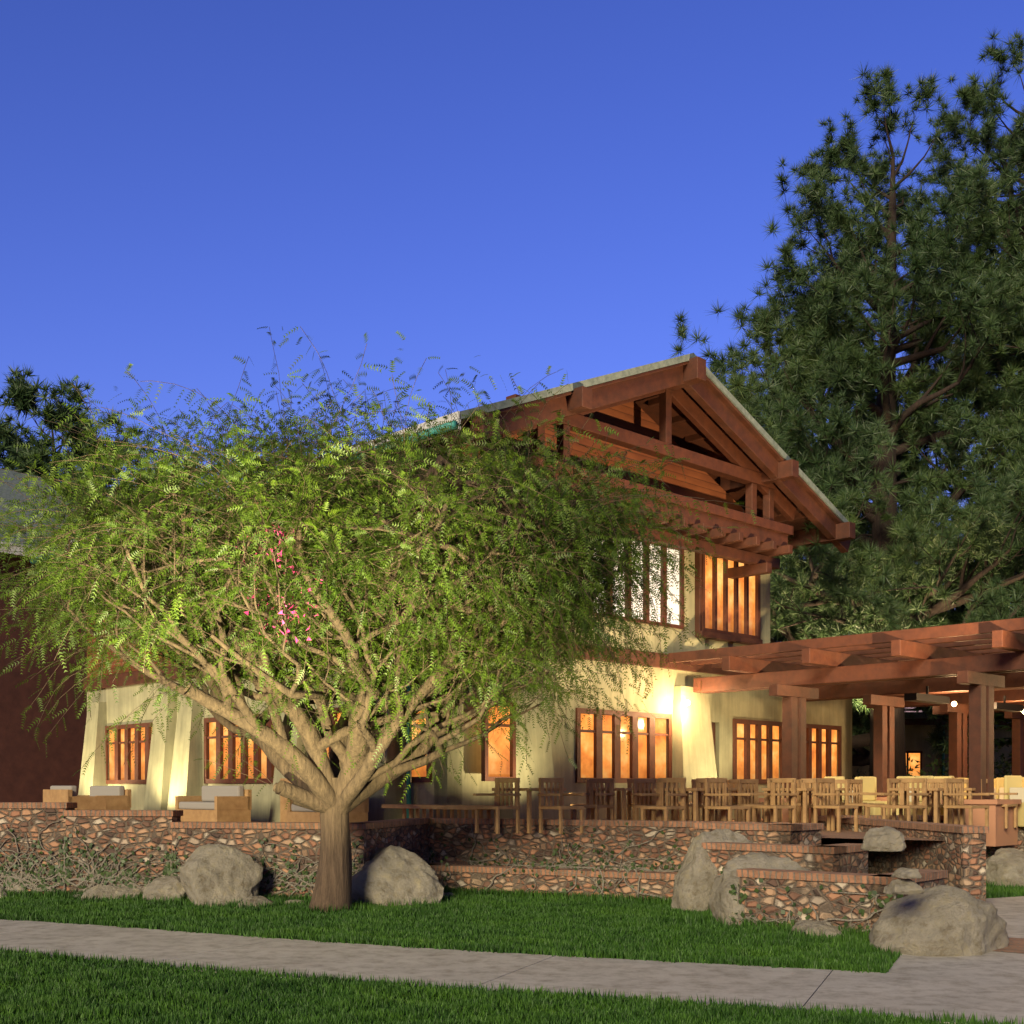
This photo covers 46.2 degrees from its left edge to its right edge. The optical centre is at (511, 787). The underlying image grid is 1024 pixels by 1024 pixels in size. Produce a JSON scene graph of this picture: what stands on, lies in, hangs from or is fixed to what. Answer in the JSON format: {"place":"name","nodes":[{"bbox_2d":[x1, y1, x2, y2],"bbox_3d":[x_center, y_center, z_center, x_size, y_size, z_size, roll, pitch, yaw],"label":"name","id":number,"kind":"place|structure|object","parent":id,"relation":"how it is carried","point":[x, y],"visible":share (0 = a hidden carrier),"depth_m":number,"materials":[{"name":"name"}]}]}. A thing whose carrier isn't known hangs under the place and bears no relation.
{"place":"outdoors","nodes":[
{"label":"outdoors","id":0,"kind":"place"},
{"bbox_2d":[0,552,86,704],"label":"wing upper walls","id":1,"kind":"structure","parent":0,"point":[10,690],"depth_m":36.94,"materials":[{"name":"red paint"}]},
{"bbox_2d":[0,468,114,546],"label":"wing roof","id":2,"kind":"structure","parent":1,"relation":"on","point":[6,494],"depth_m":39.64,"materials":[{"name":"grey"}]},
{"bbox_2d":[0,542,69,560],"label":"wing fascia","id":3,"kind":"structure","parent":2,"relation":"attached to","point":[13,549],"depth_m":35.58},
{"bbox_2d":[87,401,744,690],"bbox_3d":[-2.665,-5.618,31.743,10.800,5.835,15.120,0,0,-44],"label":"gable wing siding","id":4,"kind":"object","parent":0,"point":[632,416],"visible":0.08,"depth_m":26.70,"materials":[{"name":"brown wood"}]},
{"bbox_2d":[78,451,851,821],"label":"house wall","id":5,"kind":"structure","parent":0,"point":[174,767],"depth_m":27.37,"materials":[{"name":"beige paint"}]},
{"bbox_2d":[105,516,841,783],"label":"window frames","id":6,"kind":"structure","parent":5,"relation":"in","point":[598,731],"depth_m":28.23,"materials":[{"name":"brown wood"}]},
{"bbox_2d":[109,555,836,779],"bbox_3d":[-1.055,-2.835,27.614,19.658,5.238,9.698,0,0,0],"label":"window glass","id":7,"kind":"object","parent":6,"relation":"in","point":[495,760],"visible":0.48,"depth_m":28.07,"materials":[{"name":"orange glass"}]},
{"bbox_2d":[558,541,678,624],"bbox_3d":[1.833,-4.590,25.624,5.616,1.728,0.022,0,0,-45],"label":"gable wing glass","id":8,"kind":"object","parent":6,"relation":"in","point":[674,590],"depth_m":27.31,"materials":[{"name":"white glass"}]},
{"bbox_2d":[0,880,1023,1023],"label":"lawn grass","id":9,"kind":"structure","parent":0,"point":[37,987],"depth_m":11.79,"materials":[{"name":"green plant"}]},
{"bbox_2d":[0,896,1023,1023],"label":"sidewalk","id":10,"kind":"structure","parent":0,"point":[989,984],"depth_m":11.34,"materials":[{"name":"concrete"}]},
{"bbox_2d":[993,937,1023,952],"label":"paver band","id":11,"kind":"object","parent":10,"relation":"on","point":[1015,945],"visible":0.33,"depth_m":12.98,"materials":[{"name":"brick"}]},
{"bbox_2d":[251,809,942,840],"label":"patio floor","id":12,"kind":"structure","parent":0,"point":[825,833],"depth_m":19.36,"materials":[{"name":"brick"}]},
{"bbox_2d":[83,356,854,752],"bbox_3d":[-1.144,-3.949,32.515,16.538,10.059,18.012,0,0,-44],"label":"gable timber","id":13,"kind":"object","parent":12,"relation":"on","point":[755,548],"visible":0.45,"depth_m":26.99,"materials":[{"name":"brown wood"}]},
{"bbox_2d":[38,411,460,561],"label":"roof","id":14,"kind":"structure","parent":13,"relation":"attached to","point":[441,419],"depth_m":21.00,"materials":[{"name":"grey"}]},
{"bbox_2d":[30,421,457,563],"bbox_3d":[-7.044,-6.199,26.645,0.150,0.150,17.334,0,0,-44],"label":"eave gutter","id":15,"kind":"object","parent":14,"relation":"attached to","point":[454,424],"visible":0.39,"depth_m":20.79,"materials":[{"name":"metal"}]},
{"bbox_2d":[406,643,410,817],"bbox_3d":[-1.991,-2.457,23.168,0.092,7.074,0.092,0,0,23],"label":"downspout","id":16,"kind":"object","parent":13,"relation":"attached to","point":[408,792],"depth_m":23.13,"materials":[{"name":"orange metal"}]},
{"bbox_2d":[460,353,848,522],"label":"roof","id":17,"kind":"structure","parent":13,"relation":"on","point":[503,404],"depth_m":24.34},
{"bbox_2d":[43,778,1017,833],"bbox_3d":[2.127,0.275,26.924,37.712,0.950,14.934,0,0,0],"label":"furniture wood","id":18,"kind":"object","parent":12,"relation":"on","point":[723,797],"visible":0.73,"depth_m":21.21,"materials":[{"name":"brown wood"}]},
{"bbox_2d":[50,786,315,811],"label":"sofa cushions","id":19,"kind":"object","parent":18,"relation":"on","point":[209,793],"visible":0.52,"depth_m":25.33,"materials":[{"name":"beige fabric"}]},
{"bbox_2d":[821,775,1023,826],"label":"wicker chairs","id":20,"kind":"object","parent":18,"relation":"on","point":[1006,782],"visible":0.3,"depth_m":25.55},
{"bbox_2d":[844,787,1023,807],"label":"seat cushions","id":21,"kind":"object","parent":18,"relation":"on","point":[1019,791],"visible":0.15,"depth_m":23.69,"materials":[{"name":"beige fabric"}]},
{"bbox_2d":[702,670,1023,798],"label":"pergola posts","id":22,"kind":"object","parent":12,"relation":"on","point":[979,708],"visible":0.65,"depth_m":25.76,"materials":[{"name":"brown wood"}]},
{"bbox_2d":[669,617,1023,714],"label":"pergola beams","id":23,"kind":"structure","parent":22,"relation":"on","point":[985,646],"depth_m":24.75,"materials":[{"name":"brown wood"}]},
{"bbox_2d":[904,686,1023,711],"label":"pergola heaters","id":24,"kind":"object","parent":22,"relation":"attached to","point":[927,697],"visible":0.95,"depth_m":25.84,"materials":[{"name":"black metal"}]},
{"bbox_2d":[852,768,911,787],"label":"shrub","id":25,"kind":"object","parent":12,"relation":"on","point":[863,775],"visible":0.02,"depth_m":43.58,"materials":[{"name":"green plant"}]},
{"bbox_2d":[759,797,1021,845],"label":"pergola plinths","id":26,"kind":"object","parent":12,"relation":"on","point":[999,834],"visible":0.27,"depth_m":22.43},
{"bbox_2d":[906,753,999,777],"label":"shrub","id":27,"kind":"object","parent":12,"relation":"on","point":[939,770],"visible":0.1,"depth_m":42.91,"materials":[{"name":"green plant"}]},
{"bbox_2d":[923,709,1005,753],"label":"palm","id":28,"kind":"object","parent":12,"relation":"on","point":[998,715],"visible":0.1,"depth_m":40.19,"materials":[{"name":"green plant"}]},
{"bbox_2d":[941,738,1011,777],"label":"shrub","id":29,"kind":"object","parent":12,"relation":"on","point":[1000,766],"visible":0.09,"depth_m":41.82,"materials":[{"name":"green plant"}]},
{"bbox_2d":[967,718,1011,766],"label":"palm","id":30,"kind":"object","parent":12,"relation":"on","point":[1002,742],"visible":0.29,"depth_m":41.45,"materials":[{"name":"green plant"}]},
{"bbox_2d":[497,388,796,535],"bbox_3d":[3.379,-7.416,25.592,10.065,2.844,0.529,0,0,-44],"label":"truss","id":31,"kind":"object","parent":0,"point":[743,468],"visible":0.52,"depth_m":26.24,"materials":[{"name":"brown wood"}]},
{"label":"ground","id":32,"kind":"structure","parent":0,"visible":0},
{"bbox_2d":[0,886,6,897],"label":"boulder","id":33,"kind":"object","parent":32,"relation":"on","point":[2,890],"visible":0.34,"depth_m":18.82,"materials":[{"name":"grey stone"}]},
{"bbox_2d":[8,882,26,892],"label":"boulder","id":34,"kind":"object","parent":32,"relation":"on","point":[17,889],"visible":0.15,"depth_m":18.91,"materials":[{"name":"grey stone"}]},
{"bbox_2d":[0,700,86,801],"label":"wing walls","id":35,"kind":"structure","parent":32,"relation":"on","point":[30,771],"depth_m":37.11,"materials":[{"name":"red paint"}]},
{"bbox_2d":[0,362,200,518],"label":"pine","id":36,"kind":"object","parent":32,"relation":"on","point":[22,393],"depth_m":70.38,"materials":[{"name":"green plant"}]},
{"bbox_2d":[81,884,120,901],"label":"boulder","id":37,"kind":"object","parent":32,"relation":"on","point":[109,890],"visible":0.47,"depth_m":18.40,"materials":[{"name":"grey stone"}]},
{"bbox_2d":[115,887,142,897],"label":"boulder","id":38,"kind":"object","parent":32,"relation":"on","point":[122,890],"visible":0.17,"depth_m":18.53,"materials":[{"name":"grey stone"}]},
{"bbox_2d":[142,876,187,900],"bbox_3d":[-5.311,1.609,18.463,0.995,0.518,0.724,0,0,19],"label":"boulder","id":39,"kind":"object","parent":32,"relation":"on","point":[166,886],"visible":0.45,"depth_m":18.17,"materials":[{"name":"grey stone"}]},
{"bbox_2d":[179,843,262,906],"bbox_3d":[-4.301,1.360,17.865,1.175,1.071,1.074,0,0,0],"label":"boulder","id":40,"kind":"object","parent":32,"relation":"on","point":[209,872],"visible":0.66,"depth_m":17.59,"materials":[{"name":"grey stone"}]},
{"bbox_2d":[238,896,272,908],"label":"boulder","id":41,"kind":"object","parent":32,"relation":"on","point":[256,899],"visible":0.38,"depth_m":17.32,"materials":[{"name":"grey stone"}]},
{"bbox_2d":[0,326,755,912],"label":"pepper tree","id":42,"kind":"object","parent":32,"relation":"on","point":[584,612],"depth_m":14.80,"materials":[{"name":"green plant"}]},
{"bbox_2d":[235,502,354,642],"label":"pepper tree berries","id":43,"kind":"object","parent":42,"relation":"attached to","point":[282,621],"visible":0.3,"depth_m":13.97,"materials":[{"name":"pink plant"}]},
{"bbox_2d":[352,845,444,906],"bbox_3d":[-2.010,1.383,18.266,1.503,1.040,1.877,0,0,-28],"label":"boulder","id":44,"kind":"object","parent":32,"relation":"on","point":[390,873],"visible":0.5,"depth_m":17.66,"materials":[{"name":"grey stone"}]},
{"bbox_2d":[0,808,1023,932],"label":"terrace walls","id":45,"kind":"structure","parent":32,"relation":"on","point":[961,858],"depth_m":18.68,"materials":[{"name":"brown stone"}]},
{"bbox_2d":[0,815,363,896],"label":"wall vines","id":46,"kind":"object","parent":45,"relation":"attached to","point":[15,876],"depth_m":18.77,"materials":[{"name":"green plant"}]},
{"bbox_2d":[0,802,988,884],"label":"terrace wall caps","id":47,"kind":"object","parent":45,"relation":"on","point":[844,877],"visible":0.8,"depth_m":18.31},
{"bbox_2d":[429,820,682,871],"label":"wall vines","id":48,"kind":"object","parent":45,"relation":"in","point":[571,860],"depth_m":19.87,"materials":[{"name":"green plant"}]},
{"bbox_2d":[440,856,902,934],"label":"wall vines","id":49,"kind":"object","parent":45,"relation":"in","point":[789,912],"depth_m":14.82,"materials":[{"name":"green plant"}]},
{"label":"planter soil","id":50,"kind":"structure","parent":45,"relation":"on","visible":0},
{"bbox_2d":[861,826,905,851],"bbox_3d":[4.749,0.649,15.397,0.569,0.330,0.490,0,0,0],"label":"boulder","id":51,"kind":"object","parent":50,"relation":"on","point":[885,839],"visible":1,"depth_m":15.21,"materials":[{"name":"grey stone"}]},
{"bbox_2d":[671,829,751,910],"bbox_3d":[2.891,1.211,17.212,1.361,1.250,0.894,0,0,-29],"label":"boulder","id":52,"kind":"object","parent":32,"relation":"on","point":[696,874],"visible":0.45,"depth_m":16.80,"materials":[{"name":"grey stone"}]},
{"bbox_2d":[709,852,809,925],"bbox_3d":[3.342,1.361,15.414,1.563,1.058,1.178,0,0,0],"label":"boulder","id":53,"kind":"object","parent":32,"relation":"on","point":[723,903],"visible":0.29,"depth_m":15.39,"materials":[{"name":"grey stone"}]},
{"bbox_2d":[792,920,843,937],"bbox_3d":[3.596,1.703,13.958,0.709,0.310,0.532,0,0,22],"label":"boulder","id":54,"kind":"object","parent":32,"relation":"on","point":[828,928],"visible":0.38,"depth_m":13.84,"materials":[{"name":"grey stone"}]},
{"bbox_2d":[668,60,1023,787],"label":"pine","id":55,"kind":"object","parent":32,"relation":"on","point":[811,304],"depth_m":36.25,"materials":[{"name":"green plant"}]},
{"bbox_2d":[751,296,1016,756],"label":"pine","id":56,"kind":"object","parent":32,"relation":"on","point":[864,526],"depth_m":44.51,"materials":[{"name":"green plant"}]},
{"bbox_2d":[802,27,1023,753],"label":"pine","id":57,"kind":"object","parent":32,"relation":"on","point":[976,95],"depth_m":39.27,"materials":[{"name":"green plant"}]},
{"bbox_2d":[852,725,1011,785],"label":"wing walls","id":58,"kind":"structure","parent":32,"relation":"on","point":[915,735],"depth_m":50.00,"materials":[{"name":"beige paint"}]},
{"bbox_2d":[853,712,968,718],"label":"wing roof","id":59,"kind":"structure","parent":58,"relation":"on","point":[920,715],"depth_m":49.00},
{"bbox_2d":[906,751,922,776],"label":"wing frames","id":60,"kind":"structure","parent":58,"relation":"in","point":[907,757],"depth_m":49.93,"materials":[{"name":"brown wood"}]},
{"bbox_2d":[909,753,919,775],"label":"lit wing glass","id":61,"kind":"object","parent":60,"relation":"in","point":[914,757],"visible":0.21,"depth_m":49.97,"materials":[{"name":"orange glass"}]},
{"bbox_2d":[857,719,1006,724],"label":"wing trim","id":62,"kind":"structure","parent":58,"relation":"attached to","point":[916,722],"depth_m":49.30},
{"bbox_2d":[942,725,944,775],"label":"wing downspout","id":63,"kind":"object","parent":58,"relation":"attached to","point":[943,758],"depth_m":49.86,"materials":[{"name":"brown metal"}]},
{"bbox_2d":[869,885,1008,955],"bbox_3d":[4.578,1.458,12.926,1.619,0.867,1.208,0,0,-44],"label":"boulder","id":64,"kind":"object","parent":32,"relation":"on","point":[942,920],"visible":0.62,"depth_m":12.41,"materials":[{"name":"grey stone"}]},
{"bbox_2d":[883,879,924,893],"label":"boulder","id":65,"kind":"object","parent":64,"relation":"on","point":[903,886],"visible":1,"depth_m":11.85,"materials":[{"name":"grey stone"}]},
{"bbox_2d":[891,867,921,878],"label":"boulder","id":66,"kind":"object","parent":65,"relation":"on","point":[906,873],"visible":1,"depth_m":11.83,"materials":[{"name":"grey stone"}]},
{"bbox_2d":[986,848,1023,887],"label":"boulder","id":67,"kind":"object","parent":32,"relation":"on","point":[1005,866],"visible":0.51,"depth_m":21.03,"materials":[{"name":"grey stone"}]}
]}

